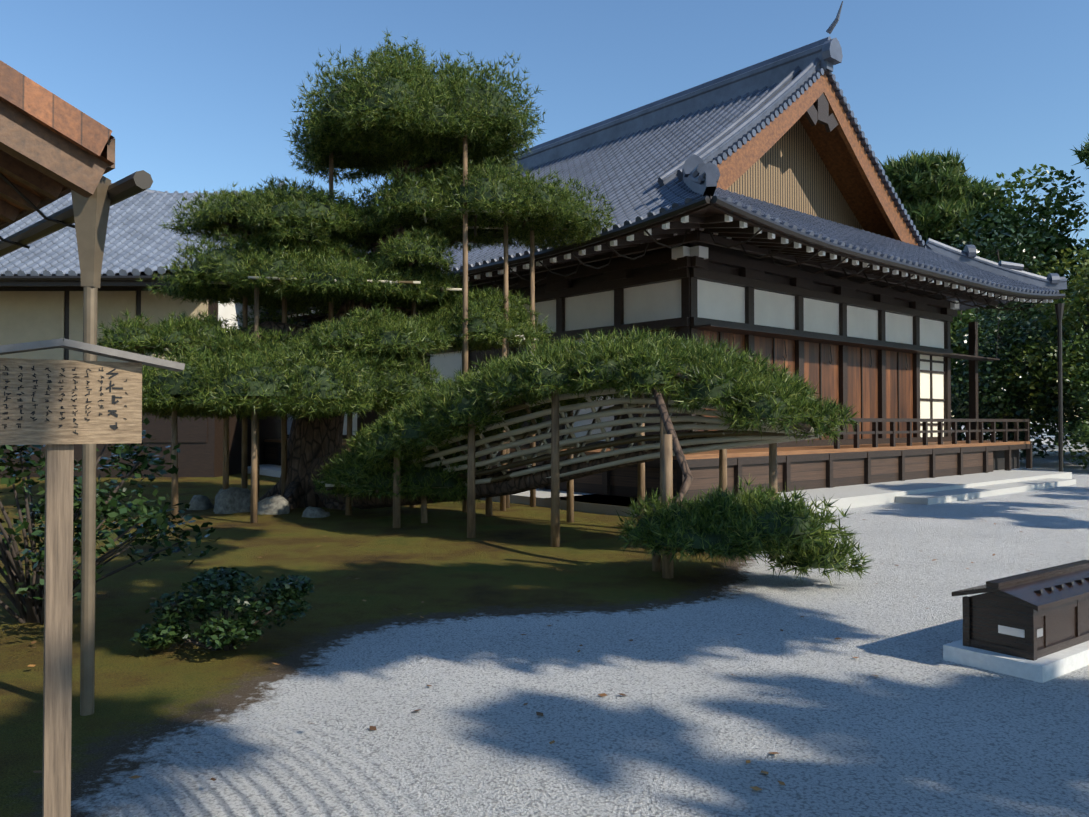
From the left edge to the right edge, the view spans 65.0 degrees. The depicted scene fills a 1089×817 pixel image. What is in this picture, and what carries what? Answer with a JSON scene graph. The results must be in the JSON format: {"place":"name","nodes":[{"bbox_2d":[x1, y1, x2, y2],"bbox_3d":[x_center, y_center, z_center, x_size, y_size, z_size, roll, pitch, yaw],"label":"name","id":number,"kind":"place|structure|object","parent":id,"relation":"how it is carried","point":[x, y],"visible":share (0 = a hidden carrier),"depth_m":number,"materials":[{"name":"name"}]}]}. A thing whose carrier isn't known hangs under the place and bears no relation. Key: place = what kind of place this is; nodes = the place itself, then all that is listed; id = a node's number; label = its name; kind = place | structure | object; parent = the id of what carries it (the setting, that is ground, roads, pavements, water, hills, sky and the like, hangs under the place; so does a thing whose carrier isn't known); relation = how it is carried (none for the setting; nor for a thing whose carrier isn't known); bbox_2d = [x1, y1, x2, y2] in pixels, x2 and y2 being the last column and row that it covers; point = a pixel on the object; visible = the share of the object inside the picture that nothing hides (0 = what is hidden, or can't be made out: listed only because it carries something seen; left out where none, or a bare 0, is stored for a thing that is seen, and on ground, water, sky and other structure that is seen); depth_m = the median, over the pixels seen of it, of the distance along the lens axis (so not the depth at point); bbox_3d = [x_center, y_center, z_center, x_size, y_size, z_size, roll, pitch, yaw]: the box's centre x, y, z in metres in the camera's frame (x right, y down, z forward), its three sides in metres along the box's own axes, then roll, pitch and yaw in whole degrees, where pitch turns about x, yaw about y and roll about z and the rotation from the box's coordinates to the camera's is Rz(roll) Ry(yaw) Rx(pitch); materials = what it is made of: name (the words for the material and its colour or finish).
{"place":"outdoors","nodes":[
{"label":"outdoors","id":0,"kind":"place"},
{"bbox_2d":[0,448,1088,816],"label":"garden ground","id":1,"kind":"structure","parent":0,"point":[688,724],"depth_m":5.17,"materials":[{"name":"grey gravel"}]},
{"bbox_2d":[0,60,152,715],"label":"wooden shelter","id":2,"kind":"object","parent":1,"relation":"on","point":[53,147],"visible":0.96,"depth_m":4.55,"materials":[{"name":"brown wood"}]},
{"bbox_2d":[0,338,184,816],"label":"sign board","id":3,"kind":"object","parent":1,"relation":"on","point":[58,409],"visible":1,"depth_m":2.74,"materials":[{"name":"brown wood"}]},
{"bbox_2d":[0,417,220,623],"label":"camellia bush","id":4,"kind":"object","parent":1,"relation":"on","point":[32,601],"visible":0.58,"depth_m":6.55,"materials":[{"name":"green plant"}]},
{"bbox_2d":[0,183,282,477],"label":"building","id":5,"kind":"structure","parent":1,"relation":"on","point":[41,293],"depth_m":23.71,"materials":[{"name":"tile"}]},
{"bbox_2d":[129,566,314,650],"bbox_3d":[-2.172,1.396,5.803,1.176,0.575,0.827,0,-1,1],"label":"clipped bush","id":6,"kind":"object","parent":1,"relation":"on","point":[225,632],"visible":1,"depth_m":5.75,"materials":[{"name":"green plant"}]},
{"bbox_2d":[186,487,330,517],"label":"garden rocks","id":7,"kind":"object","parent":1,"relation":"on","point":[230,500],"visible":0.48,"depth_m":13.99,"materials":[{"name":"grey stone"}]},
{"bbox_2d":[127,121,822,578],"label":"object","id":8,"kind":"object","parent":1,"relation":"on","point":[309,449],"visible":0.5,"depth_m":11.98,"materials":[{"name":"brown wood"}]},
{"bbox_2d":[97,31,875,584],"bbox_3d":[-0.894,-2.475,13.393,12.526,8.448,7.391,-1,-1,33],"label":"pine","id":9,"kind":"object","parent":1,"relation":"on","point":[385,145],"depth_m":13.74,"materials":[{"name":"green plant"}]},
{"bbox_2d":[28,518,1068,790],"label":"fallen leaves","id":10,"kind":"object","parent":1,"relation":"on","point":[756,788],"visible":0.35,"depth_m":4.75,"materials":[{"name":"brown plant"}]},
{"bbox_2d":[70,1,1075,516],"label":"hall","id":11,"kind":"structure","parent":1,"relation":"on","point":[760,209],"depth_m":20.39,"materials":[{"name":"tile"}]},
{"bbox_2d":[950,309,1044,440],"bbox_3d":[16.382,-1.256,34.426,5.599,6.930,6.653,0,-1,1],"label":"maple wood","id":12,"kind":"object","parent":1,"relation":"on","point":[958,320],"visible":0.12,"depth_m":33.88,"materials":[{"name":"green plant"}]},
{"bbox_2d":[941,209,1086,459],"bbox_3d":[21.378,-2.897,39.337,10.679,12.364,8.539,0,-1,1],"label":"garden hedge wood","id":13,"kind":"object","parent":1,"relation":"on","point":[985,254],"visible":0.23,"depth_m":38.67,"materials":[{"name":"green plant"}]},
{"bbox_2d":[943,560,1088,682],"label":"offering box","id":14,"kind":"object","parent":1,"relation":"on","point":[1032,625],"visible":1,"depth_m":5.49,"materials":[{"name":"paint"}]},
{"bbox_2d":[951,307,1086,456],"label":"hedge trees","id":15,"kind":"object","parent":1,"relation":"on","point":[962,393],"visible":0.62,"depth_m":30.23,"materials":[{"name":"green plant"}]},
{"bbox_2d":[959,246,1088,434],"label":"maple wood","id":16,"kind":"object","parent":1,"relation":"on","point":[1080,289],"visible":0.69,"depth_m":30.17,"materials":[{"name":"green plant"}]},
{"bbox_2d":[1046,301,1087,449],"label":"tree","id":17,"kind":"object","parent":1,"relation":"on","point":[1082,339],"visible":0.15,"depth_m":37.25,"materials":[{"name":"green plant"}]},
{"bbox_2d":[1047,328,1088,468],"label":"garden hedge wood","id":18,"kind":"object","parent":1,"relation":"on","point":[1071,441],"visible":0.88,"depth_m":27.69,"materials":[{"name":"green plant"}]},
{"bbox_2d":[1072,390,1088,446],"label":"garden shrub","id":19,"kind":"object","parent":1,"relation":"on","point":[1078,431],"visible":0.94,"depth_m":26.01,"materials":[{"name":"green plant"}]},
{"bbox_2d":[0,0,1088,421],"label":"sky","id":20,"kind":"structure","parent":0,"point":[192,95],"materials":[{"name":"blue"}]},
{"bbox_2d":[951,422,1086,447],"bbox_3d":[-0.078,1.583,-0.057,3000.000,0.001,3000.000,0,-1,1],"label":"ground","id":21,"kind":"structure","parent":0,"point":[1044,445],"depth_m":67.85,"materials":[{"name":"green plant"}]},
{"bbox_2d":[878,147,997,325],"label":"pine wood","id":22,"kind":"object","parent":21,"relation":"on","point":[924,185],"visible":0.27,"depth_m":45.61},
{"bbox_2d":[924,175,1070,310],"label":"pine wood","id":23,"kind":"object","parent":21,"relation":"on","point":[981,185],"visible":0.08,"depth_m":51.93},
{"bbox_2d":[946,164,1088,440],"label":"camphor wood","id":24,"kind":"object","parent":21,"relation":"on","point":[1002,202],"visible":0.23,"depth_m":50.72,"materials":[{"name":"green plant"}]},
{"bbox_2d":[1064,295,1086,364],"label":"tree","id":25,"kind":"object","parent":21,"relation":"on","point":[1076,330],"visible":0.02,"depth_m":44.54,"materials":[{"name":"green plant"}]},
{"bbox_2d":[1070,134,1088,281],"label":"pine wood","id":26,"kind":"object","parent":21,"relation":"on","point":[1082,155],"visible":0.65,"depth_m":48.86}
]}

